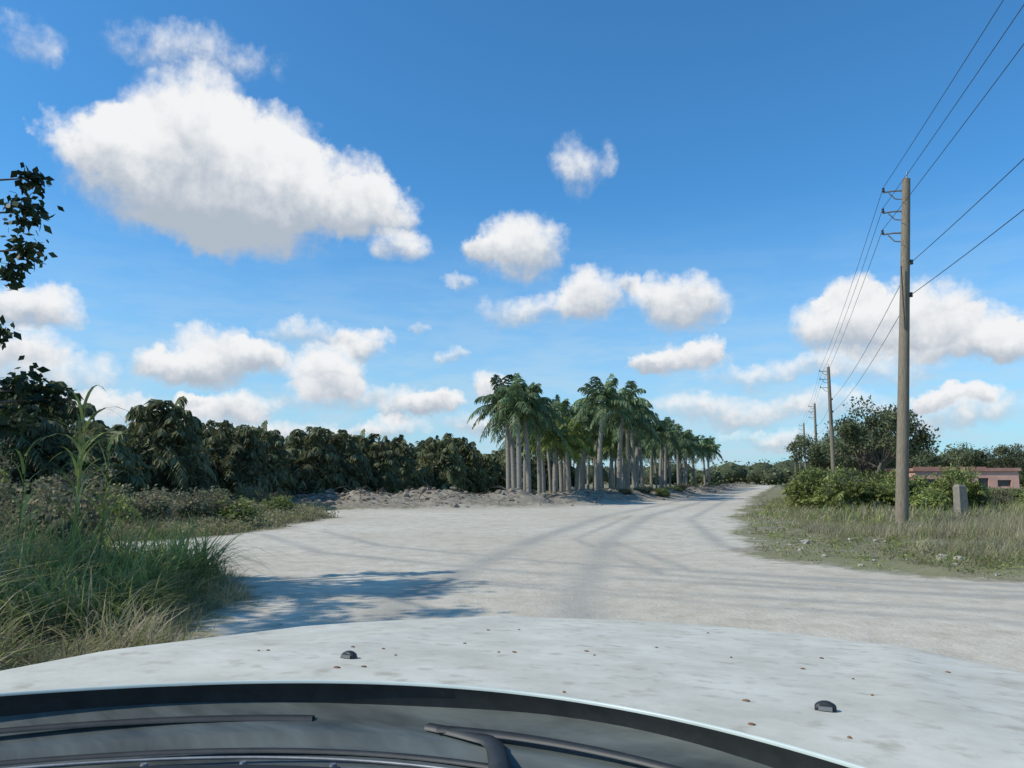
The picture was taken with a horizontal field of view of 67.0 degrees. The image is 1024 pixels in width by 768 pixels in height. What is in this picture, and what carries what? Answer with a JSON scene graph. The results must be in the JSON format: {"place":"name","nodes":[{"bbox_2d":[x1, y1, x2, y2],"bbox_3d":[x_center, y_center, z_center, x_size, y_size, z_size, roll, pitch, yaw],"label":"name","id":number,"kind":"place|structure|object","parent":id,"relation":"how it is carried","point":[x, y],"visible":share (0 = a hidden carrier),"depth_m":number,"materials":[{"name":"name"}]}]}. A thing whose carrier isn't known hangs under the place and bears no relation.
{"place":"outdoors","nodes":[
{"label":"outdoors","id":0,"kind":"place"},
{"bbox_2d":[0,482,1023,666],"bbox_3d":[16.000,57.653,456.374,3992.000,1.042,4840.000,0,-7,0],"label":"ground","id":1,"kind":"structure","parent":0,"point":[378,499],"depth_m":40.05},
{"bbox_2d":[0,453,20,494],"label":"shrub","id":2,"kind":"object","parent":1,"relation":"on","point":[6,461],"visible":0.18,"depth_m":22.33,"materials":[{"name":"green plant"}]},
{"bbox_2d":[0,465,22,503],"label":"shrub","id":3,"kind":"object","parent":1,"relation":"on","point":[5,479],"visible":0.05,"depth_m":18.32,"materials":[{"name":"green plant"}]},
{"bbox_2d":[0,386,67,496],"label":"fishtail palm","id":4,"kind":"object","parent":1,"relation":"on","point":[38,460],"visible":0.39,"depth_m":28.46,"materials":[{"name":"green plant"}]},
{"bbox_2d":[0,162,80,453],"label":"broadleaf tree","id":5,"kind":"object","parent":1,"relation":"on","point":[20,389],"visible":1,"depth_m":11.41,"materials":[{"name":"green plant"}]},
{"bbox_2d":[0,476,95,546],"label":"shrub","id":6,"kind":"object","parent":1,"relation":"on","point":[15,498],"visible":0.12,"depth_m":13.52,"materials":[{"name":"green plant"}]},
{"bbox_2d":[0,474,116,554],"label":"shrub","id":7,"kind":"object","parent":1,"relation":"on","point":[71,504],"visible":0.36,"depth_m":11.86,"materials":[{"name":"green plant"}]},
{"bbox_2d":[32,380,104,472],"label":"fishtail palm","id":8,"kind":"object","parent":1,"relation":"on","point":[72,409],"visible":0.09,"depth_m":31.99,"materials":[{"name":"green plant"}]},
{"bbox_2d":[33,463,116,507],"bbox_3d":[-12.658,3.316,22.316,2.219,2.077,2.313,4,-8,-27],"label":"shrub","id":9,"kind":"object","parent":1,"relation":"on","point":[63,479],"visible":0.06,"depth_m":22.27,"materials":[{"name":"green plant"}]},
{"bbox_2d":[45,421,146,498],"bbox_3d":[-15.892,3.695,29.762,4.075,4.575,4.372,-6,-10,42],"label":"fishtail palm","id":10,"kind":"object","parent":1,"relation":"on","point":[134,479],"visible":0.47,"depth_m":29.29,"materials":[{"name":"green plant"}]},
{"bbox_2d":[98,482,131,500],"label":"shrub","id":11,"kind":"object","parent":1,"relation":"on","point":[118,487],"visible":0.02,"depth_m":23.99,"materials":[{"name":"green plant"}]},
{"bbox_2d":[96,494,144,528],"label":"shrub","id":12,"kind":"object","parent":1,"relation":"on","point":[125,509],"visible":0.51,"depth_m":20.51,"materials":[{"name":"green plant"}]},
{"bbox_2d":[105,484,180,522],"bbox_3d":[-10.828,3.616,22.450,2.308,1.471,2.214,4,-8,-32],"label":"shrub","id":13,"kind":"object","parent":1,"relation":"on","point":[143,506],"visible":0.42,"depth_m":22.33,"materials":[{"name":"green plant"}]},
{"bbox_2d":[0,385,307,670],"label":"tall grass","id":14,"kind":"structure","parent":1,"relation":"on","point":[100,594],"depth_m":8.34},
{"bbox_2d":[104,396,217,499],"bbox_3d":[-15.073,3.499,32.671,4.968,6.159,5.330,-2,-7,13],"label":"fishtail palm","id":15,"kind":"object","parent":1,"relation":"on","point":[169,461],"visible":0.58,"depth_m":32.22,"materials":[{"name":"green plant"}]},
{"bbox_2d":[128,422,212,488],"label":"fishtail palm","id":16,"kind":"object","parent":1,"relation":"on","point":[207,452],"visible":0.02,"depth_m":35.41,"materials":[{"name":"green plant"}]},
{"bbox_2d":[170,487,219,520],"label":"shrub","id":17,"kind":"object","parent":1,"relation":"on","point":[189,504],"visible":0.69,"depth_m":23.90,"materials":[{"name":"green plant"}]},
{"bbox_2d":[194,419,217,447],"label":"fishtail palm","id":18,"kind":"object","parent":1,"relation":"on","point":[204,433],"visible":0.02,"depth_m":40.29,"materials":[{"name":"green plant"}]},
{"bbox_2d":[189,486,239,509],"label":"shrub","id":19,"kind":"object","parent":1,"relation":"on","point":[216,494],"visible":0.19,"depth_m":25.35,"materials":[{"name":"green plant"}]},
{"bbox_2d":[105,496,338,541],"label":"weeds","id":20,"kind":"object","parent":1,"relation":"on","point":[274,518],"visible":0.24,"depth_m":23.67,"materials":[{"name":"green plant"}]},
{"bbox_2d":[208,498,257,521],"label":"shrub","id":21,"kind":"object","parent":1,"relation":"on","point":[227,501],"visible":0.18,"depth_m":24.63,"materials":[{"name":"green plant"}]},
{"bbox_2d":[206,495,261,526],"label":"shrub","id":22,"kind":"object","parent":1,"relation":"on","point":[239,511],"visible":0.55,"depth_m":24.41,"materials":[{"name":"green plant"}]},
{"bbox_2d":[201,419,272,495],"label":"fishtail palm","id":23,"kind":"object","parent":1,"relation":"on","point":[234,465],"visible":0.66,"depth_m":37.37,"materials":[{"name":"green plant"}]},
{"bbox_2d":[238,483,268,504],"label":"shrub","id":24,"kind":"object","parent":1,"relation":"on","point":[259,496],"visible":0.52,"depth_m":32.71,"materials":[{"name":"green plant"}]},
{"bbox_2d":[230,420,297,495],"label":"fishtail palm","id":25,"kind":"object","parent":1,"relation":"on","point":[281,474],"visible":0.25,"depth_m":41.04,"materials":[{"name":"green plant"}]},
{"bbox_2d":[258,495,295,511],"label":"shrub","id":26,"kind":"object","parent":1,"relation":"on","point":[281,502],"visible":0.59,"depth_m":29.79,"materials":[{"name":"green plant"}]},
{"bbox_2d":[280,427,349,494],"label":"fishtail palm","id":27,"kind":"object","parent":1,"relation":"on","point":[312,468],"visible":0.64,"depth_m":43.85,"materials":[{"name":"green plant"}]},
{"bbox_2d":[321,428,374,493],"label":"fishtail palm","id":28,"kind":"object","parent":1,"relation":"on","point":[349,453],"visible":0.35,"depth_m":46.76,"materials":[{"name":"green plant"}]},
{"bbox_2d":[345,428,370,446],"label":"fishtail palm","id":29,"kind":"object","parent":1,"relation":"on","point":[357,439],"visible":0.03,"depth_m":56.18,"materials":[{"name":"green plant"}]},
{"bbox_2d":[358,433,389,445],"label":"fishtail palm","id":30,"kind":"object","parent":1,"relation":"on","point":[373,437],"visible":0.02,"depth_m":57.34,"materials":[{"name":"green plant"}]},
{"bbox_2d":[359,437,404,494],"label":"fishtail palm","id":31,"kind":"object","parent":1,"relation":"on","point":[385,477],"visible":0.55,"depth_m":51.42,"materials":[{"name":"green plant"}]},
{"bbox_2d":[374,437,429,493],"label":"fishtail palm","id":32,"kind":"object","parent":1,"relation":"on","point":[411,477],"visible":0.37,"depth_m":55.21,"materials":[{"name":"green plant"}]},
{"bbox_2d":[408,441,430,460],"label":"fishtail palm","id":33,"kind":"object","parent":1,"relation":"on","point":[420,446],"visible":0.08,"depth_m":66.01,"materials":[{"name":"green plant"}]},
{"bbox_2d":[413,433,472,491],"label":"fishtail palm","id":34,"kind":"object","parent":1,"relation":"on","point":[445,470],"visible":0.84,"depth_m":57.72,"materials":[{"name":"green plant"}]},
{"bbox_2d":[440,435,487,493],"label":"fishtail palm","id":35,"kind":"object","parent":1,"relation":"on","point":[474,476],"visible":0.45,"depth_m":61.60,"materials":[{"name":"green plant"}]},
{"bbox_2d":[475,452,502,493],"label":"fishtail palm","id":36,"kind":"object","parent":1,"relation":"on","point":[488,468],"visible":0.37,"depth_m":67.39,"materials":[{"name":"green plant"}]},
{"bbox_2d":[473,454,511,494],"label":"fishtail palm","id":37,"kind":"object","parent":1,"relation":"on","point":[502,481],"visible":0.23,"depth_m":71.06,"materials":[{"name":"green plant"}]},
{"bbox_2d":[490,448,505,461],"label":"fishtail palm","id":38,"kind":"object","parent":1,"relation":"on","point":[498,454],"visible":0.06,"depth_m":77.22,"materials":[{"name":"green plant"}]},
{"bbox_2d":[467,374,541,489],"bbox_3d":[-0.366,3.476,49.220,4.414,8.375,4.524,-5,-9,34],"label":"royal palm","id":39,"kind":"object","parent":1,"relation":"on","point":[496,380],"visible":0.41,"depth_m":48.93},
{"bbox_2d":[472,386,545,488],"bbox_3d":[-0.088,3.938,50.885,4.965,7.966,4.492,-2,-7,14],"label":"royal palm","id":40,"kind":"object","parent":1,"relation":"on","point":[513,469],"visible":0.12,"depth_m":50.63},
{"bbox_2d":[496,418,525,490],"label":"royal palm","id":41,"kind":"object","parent":1,"relation":"on","point":[524,477],"visible":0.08,"depth_m":66.36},
{"bbox_2d":[498,448,536,489],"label":"fishtail palm","id":42,"kind":"object","parent":1,"relation":"on","point":[503,462],"visible":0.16,"depth_m":74.25,"materials":[{"name":"green plant"}]},
{"bbox_2d":[485,373,551,489],"bbox_3d":[0.358,3.188,47.246,4.265,7.877,4.168,-2,-7,17],"label":"royal palm","id":43,"kind":"object","parent":1,"relation":"on","point":[520,395],"visible":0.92,"depth_m":47.13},
{"bbox_2d":[489,383,564,493],"bbox_3d":[0.831,3.592,48.444,4.623,7.418,4.183,3,-8,-25],"label":"royal palm","id":44,"kind":"object","parent":1,"relation":"on","point":[543,400],"visible":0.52,"depth_m":48.15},
{"bbox_2d":[513,397,568,492],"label":"royal palm","id":45,"kind":"object","parent":1,"relation":"on","point":[539,463],"visible":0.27,"depth_m":53.05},
{"bbox_2d":[531,456,552,490],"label":"fishtail palm","id":46,"kind":"object","parent":1,"relation":"on","point":[534,462],"visible":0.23,"depth_m":106.35,"materials":[{"name":"green plant"}]},
{"bbox_2d":[516,424,569,492],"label":"young palm","id":47,"kind":"object","parent":1,"relation":"on","point":[543,469],"visible":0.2,"depth_m":59.46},
{"bbox_2d":[530,447,564,492],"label":"royal palm","id":48,"kind":"object","parent":1,"relation":"on","point":[549,471],"visible":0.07,"depth_m":88.39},
{"bbox_2d":[530,421,579,492],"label":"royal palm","id":49,"kind":"object","parent":1,"relation":"on","point":[549,437],"visible":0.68,"depth_m":54.19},
{"bbox_2d":[535,394,588,491],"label":"royal palm","id":50,"kind":"object","parent":1,"relation":"on","point":[563,408],"visible":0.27,"depth_m":62.12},
{"bbox_2d":[541,417,591,492],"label":"young palm","id":51,"kind":"object","parent":1,"relation":"on","point":[582,432],"visible":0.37,"depth_m":58.38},
{"bbox_2d":[563,434,596,489],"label":"young palm","id":52,"kind":"object","parent":1,"relation":"on","point":[577,448],"visible":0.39,"depth_m":62.49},
{"bbox_2d":[568,401,611,488],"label":"royal palm","id":53,"kind":"object","parent":1,"relation":"on","point":[587,418],"visible":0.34,"depth_m":68.84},
{"bbox_2d":[580,444,605,487],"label":"royal palm","id":54,"kind":"object","parent":1,"relation":"on","point":[588,471],"visible":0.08,"depth_m":91.55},
{"bbox_2d":[586,411,616,490],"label":"royal palm","id":55,"kind":"object","parent":1,"relation":"on","point":[595,476],"visible":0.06,"depth_m":73.94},
{"bbox_2d":[572,373,633,490],"bbox_3d":[6.807,3.615,56.681,4.740,9.056,4.631,3,-8,-22],"label":"royal palm","id":56,"kind":"object","parent":1,"relation":"on","point":[601,392],"visible":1,"depth_m":56.52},
{"bbox_2d":[591,431,630,489],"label":"young palm","id":57,"kind":"object","parent":1,"relation":"on","point":[606,446],"visible":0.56,"depth_m":69.64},
{"bbox_2d":[603,430,635,488],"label":"royal palm","id":58,"kind":"object","parent":1,"relation":"on","point":[623,485],"visible":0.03,"depth_m":85.60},
{"bbox_2d":[588,380,658,488],"bbox_3d":[8.617,4.152,60.656,5.578,8.950,5.047,-3,-8,21],"label":"royal palm","id":59,"kind":"object","parent":1,"relation":"on","point":[626,392],"visible":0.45,"depth_m":60.44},
{"bbox_2d":[602,391,656,488],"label":"royal palm","id":60,"kind":"object","parent":1,"relation":"on","point":[626,427],"visible":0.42,"depth_m":63.62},
{"bbox_2d":[607,396,661,487],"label":"royal palm","id":61,"kind":"object","parent":1,"relation":"on","point":[633,467],"visible":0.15,"depth_m":68.86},
{"bbox_2d":[616,403,666,487],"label":"royal palm","id":62,"kind":"object","parent":1,"relation":"on","point":[637,453],"visible":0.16,"depth_m":71.48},
{"bbox_2d":[623,422,664,485],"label":"royal palm","id":63,"kind":"object","parent":1,"relation":"on","point":[641,467],"visible":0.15,"depth_m":75.16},
{"bbox_2d":[640,439,669,487],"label":"royal palm","id":64,"kind":"object","parent":1,"relation":"on","point":[651,470],"visible":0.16,"depth_m":101.55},
{"bbox_2d":[641,413,683,488],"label":"royal palm","id":65,"kind":"object","parent":1,"relation":"on","point":[662,433],"visible":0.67,"depth_m":84.45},
{"bbox_2d":[646,445,679,486],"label":"royal palm","id":66,"kind":"object","parent":1,"relation":"on","point":[663,465],"visible":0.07,"depth_m":110.00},
{"bbox_2d":[644,417,687,486],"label":"royal palm","id":67,"kind":"object","parent":1,"relation":"on","point":[666,419],"visible":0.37,"depth_m":88.83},
{"bbox_2d":[659,423,696,483],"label":"royal palm","id":68,"kind":"object","parent":1,"relation":"on","point":[677,426],"visible":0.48,"depth_m":95.59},
{"bbox_2d":[669,432,702,484],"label":"royal palm","id":69,"kind":"object","parent":1,"relation":"on","point":[687,436],"visible":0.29,"depth_m":104.12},
{"bbox_2d":[670,430,703,483],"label":"royal palm","id":70,"kind":"object","parent":1,"relation":"on","point":[686,471],"visible":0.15,"depth_m":109.18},
{"bbox_2d":[679,436,709,482],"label":"royal palm","id":71,"kind":"object","parent":1,"relation":"on","point":[697,456],"visible":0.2,"depth_m":112.25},
{"bbox_2d":[689,438,719,485],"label":"royal palm","id":72,"kind":"object","parent":1,"relation":"on","point":[710,447],"visible":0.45,"depth_m":119.79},
{"bbox_2d":[695,435,721,482],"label":"royal palm","id":73,"kind":"object","parent":1,"relation":"on","point":[718,453],"visible":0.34,"depth_m":128.87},
{"bbox_2d":[695,437,723,483],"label":"royal palm","id":74,"kind":"object","parent":1,"relation":"on","point":[719,445],"visible":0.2,"depth_m":131.90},
{"bbox_2d":[571,444,1023,487],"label":"distant treeline","id":75,"kind":"object","parent":1,"relation":"on","point":[767,473],"visible":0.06,"depth_m":235.61,"materials":[{"name":"green plant"}]},
{"bbox_2d":[781,467,830,507],"bbox_3d":[14.932,5.257,38.520,2.817,2.247,3.228,6,-9,-39],"label":"shrub","id":76,"kind":"object","parent":1,"relation":"on","point":[801,487],"visible":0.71,"depth_m":38.05,"materials":[{"name":"green plant"}]},
{"bbox_2d":[783,465,836,505],"bbox_3d":[15.907,5.431,40.423,3.104,2.342,2.709,-4,-8,27],"label":"shrub","id":77,"kind":"object","parent":1,"relation":"on","point":[806,470],"visible":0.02,"depth_m":40.55,"materials":[{"name":"green plant"}]},
{"bbox_2d":[808,403,817,441],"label":"utility pole","id":78,"kind":"object","parent":1,"relation":"on","point":[815,427],"visible":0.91,"depth_m":101.68,"materials":[{"name":"brown wood"}]},
{"bbox_2d":[796,481,835,510],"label":"shrub","id":79,"kind":"object","parent":1,"relation":"on","point":[817,499],"visible":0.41,"depth_m":37.14,"materials":[{"name":"green plant"}]},
{"bbox_2d":[784,431,860,471],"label":"broadleaf tree","id":80,"kind":"object","parent":1,"relation":"on","point":[815,453],"visible":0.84,"depth_m":85.01,"materials":[{"name":"green plant"}]},
{"bbox_2d":[819,364,835,474],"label":"utility pole","id":81,"kind":"object","parent":1,"relation":"on","point":[832,448],"visible":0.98,"depth_m":68.33,"materials":[{"name":"brown wood"}]},
{"bbox_2d":[817,464,874,511],"bbox_3d":[15.487,4.886,35.657,2.416,2.423,2.250,1,-7,-5],"label":"shrub","id":82,"kind":"object","parent":1,"relation":"on","point":[850,492],"visible":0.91,"depth_m":35.36,"materials":[{"name":"green plant"}]},
{"bbox_2d":[823,417,895,476],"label":"broadleaf tree","id":83,"kind":"object","parent":1,"relation":"on","point":[862,455],"visible":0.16,"depth_m":89.22,"materials":[{"name":"green plant"}]},
{"bbox_2d":[740,528,1000,575],"bbox_3d":[11.019,3.334,15.071,10.202,0.262,16.631,6,-9,-40],"label":"limestone rubble","id":84,"kind":"object","parent":1,"relation":"on","point":[806,541],"visible":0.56,"depth_m":15.03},
{"bbox_2d":[859,470,888,487],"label":"shrub","id":85,"kind":"object","parent":1,"relation":"on","point":[876,477],"visible":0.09,"depth_m":41.60,"materials":[{"name":"green plant"}]},
{"bbox_2d":[730,502,1023,580],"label":"grass verge","id":86,"kind":"object","parent":1,"relation":"on","point":[990,560],"depth_m":17.11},
{"bbox_2d":[847,446,912,473],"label":"broadleaf tree","id":87,"kind":"object","parent":1,"relation":"on","point":[872,468],"visible":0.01,"depth_m":94.88,"materials":[{"name":"green plant"}]},
{"bbox_2d":[823,395,940,473],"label":"broadleaf tree","id":88,"kind":"object","parent":1,"relation":"on","point":[868,437],"visible":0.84,"depth_m":74.14,"materials":[{"name":"green plant"}]},
{"bbox_2d":[861,479,913,512],"bbox_3d":[16.973,5.188,35.407,2.285,1.648,1.994,1,-7,-7],"label":"shrub","id":89,"kind":"object","parent":1,"relation":"on","point":[885,496],"visible":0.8,"depth_m":35.03,"materials":[{"name":"green plant"}]},
{"bbox_2d":[881,171,912,523],"bbox_3d":[13.299,-1.219,26.395,1.262,12.549,0.516,0,-7,0],"label":"utility pole","id":90,"kind":"object","parent":1,"relation":"on","point":[902,481],"visible":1,"depth_m":26.18,"materials":[{"name":"brown wood"}]},
{"bbox_2d":[794,0,1023,438],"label":"overhead power lines","id":91,"kind":"object","parent":90,"relation":"attached to","point":[913,190],"visible":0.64,"depth_m":22.26,"materials":[{"name":"black metal"}]},
{"bbox_2d":[880,468,922,499],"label":"shrub","id":92,"kind":"object","parent":1,"relation":"on","point":[912,486],"visible":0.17,"depth_m":36.84,"materials":[{"name":"green plant"}]},
{"bbox_2d":[888,446,941,467],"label":"broadleaf tree","id":93,"kind":"object","parent":1,"relation":"on","point":[915,462],"visible":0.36,"depth_m":97.06,"materials":[{"name":"green plant"}]},
{"bbox_2d":[909,474,933,493],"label":"shrub","id":94,"kind":"object","parent":1,"relation":"on","point":[920,479],"visible":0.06,"depth_m":39.34,"materials":[{"name":"green plant"}]},
{"bbox_2d":[909,486,951,511],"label":"shrub","id":95,"kind":"object","parent":1,"relation":"on","point":[929,499],"visible":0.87,"depth_m":34.53,"materials":[{"name":"green plant"}]},
{"bbox_2d":[929,465,976,509],"bbox_3d":[21.096,5.082,37.009,2.388,2.387,2.738,-2,-7,13],"label":"shrub","id":96,"kind":"object","parent":1,"relation":"on","point":[936,484],"visible":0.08,"depth_m":37.00,"materials":[{"name":"green plant"}]},
{"bbox_2d":[887,471,1019,488],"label":"walls","id":97,"kind":"structure","parent":1,"relation":"on","point":[993,477],"depth_m":78.99,"materials":[{"name":"pink paint"}]},
{"bbox_2d":[883,467,1020,471],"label":"flat roof","id":98,"kind":"structure","parent":97,"relation":"on","point":[945,468],"depth_m":79.36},
{"bbox_2d":[924,478,1010,486],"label":"windows and door","id":99,"kind":"structure","parent":97,"relation":"attached to","point":[983,481],"depth_m":79.17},
{"bbox_2d":[921,441,988,467],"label":"broadleaf tree","id":100,"kind":"object","parent":1,"relation":"on","point":[965,458],"visible":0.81,"depth_m":96.25,"materials":[{"name":"green plant"}]},
{"bbox_2d":[953,484,968,517],"bbox_3d":[17.200,4.546,29.666,0.360,1.380,0.360,1,-7,-11],"label":"concrete post","id":101,"kind":"object","parent":1,"relation":"on","point":[960,498],"visible":0.82,"depth_m":29.56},
{"bbox_2d":[935,463,995,512],"bbox_3d":[20.791,4.866,35.603,2.510,2.460,2.337,-4,-8,32],"label":"shrub","id":102,"kind":"object","parent":1,"relation":"on","point":[977,494],"visible":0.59,"depth_m":35.23,"materials":[{"name":"green plant"}]},
{"bbox_2d":[973,443,1023,473],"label":"broadleaf tree","id":103,"kind":"object","parent":1,"relation":"on","point":[1010,459],"visible":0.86,"depth_m":94.60,"materials":[{"name":"green plant"}]},
{"bbox_2d":[986,493,1015,508],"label":"shrub","id":104,"kind":"object","parent":1,"relation":"on","point":[1000,500],"visible":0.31,"depth_m":39.48,"materials":[{"name":"green plant"}]},
{"bbox_2d":[989,488,1018,503],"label":"shrub","id":105,"kind":"object","parent":1,"relation":"on","point":[1002,493],"visible":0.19,"depth_m":41.32,"materials":[{"name":"green plant"}]},
{"bbox_2d":[0,0,1023,470],"label":"sky","id":106,"kind":"structure","parent":0,"point":[353,216],"materials":[{"name":"blue"}]},
{"bbox_2d":[96,484,1023,685],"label":"dirt road","id":107,"kind":"structure","parent":0,"point":[431,559],"depth_m":11.96,"materials":[{"name":"soil"}]},
{"bbox_2d":[268,482,745,507],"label":"dirt berm rubble","id":108,"kind":"object","parent":107,"relation":"on","point":[300,496],"visible":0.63,"depth_m":42.58,"materials":[{"name":"soil"}]},
{"bbox_2d":[0,615,1023,767],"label":"car","id":109,"kind":"object","parent":107,"relation":"on","point":[502,691],"visible":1,"depth_m":1.09,"materials":[{"name":"white paint"}]},
{"bbox_2d":[741,495,1023,561],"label":"dry tall grass","id":110,"kind":"structure","parent":0,"point":[995,524],"depth_m":22.11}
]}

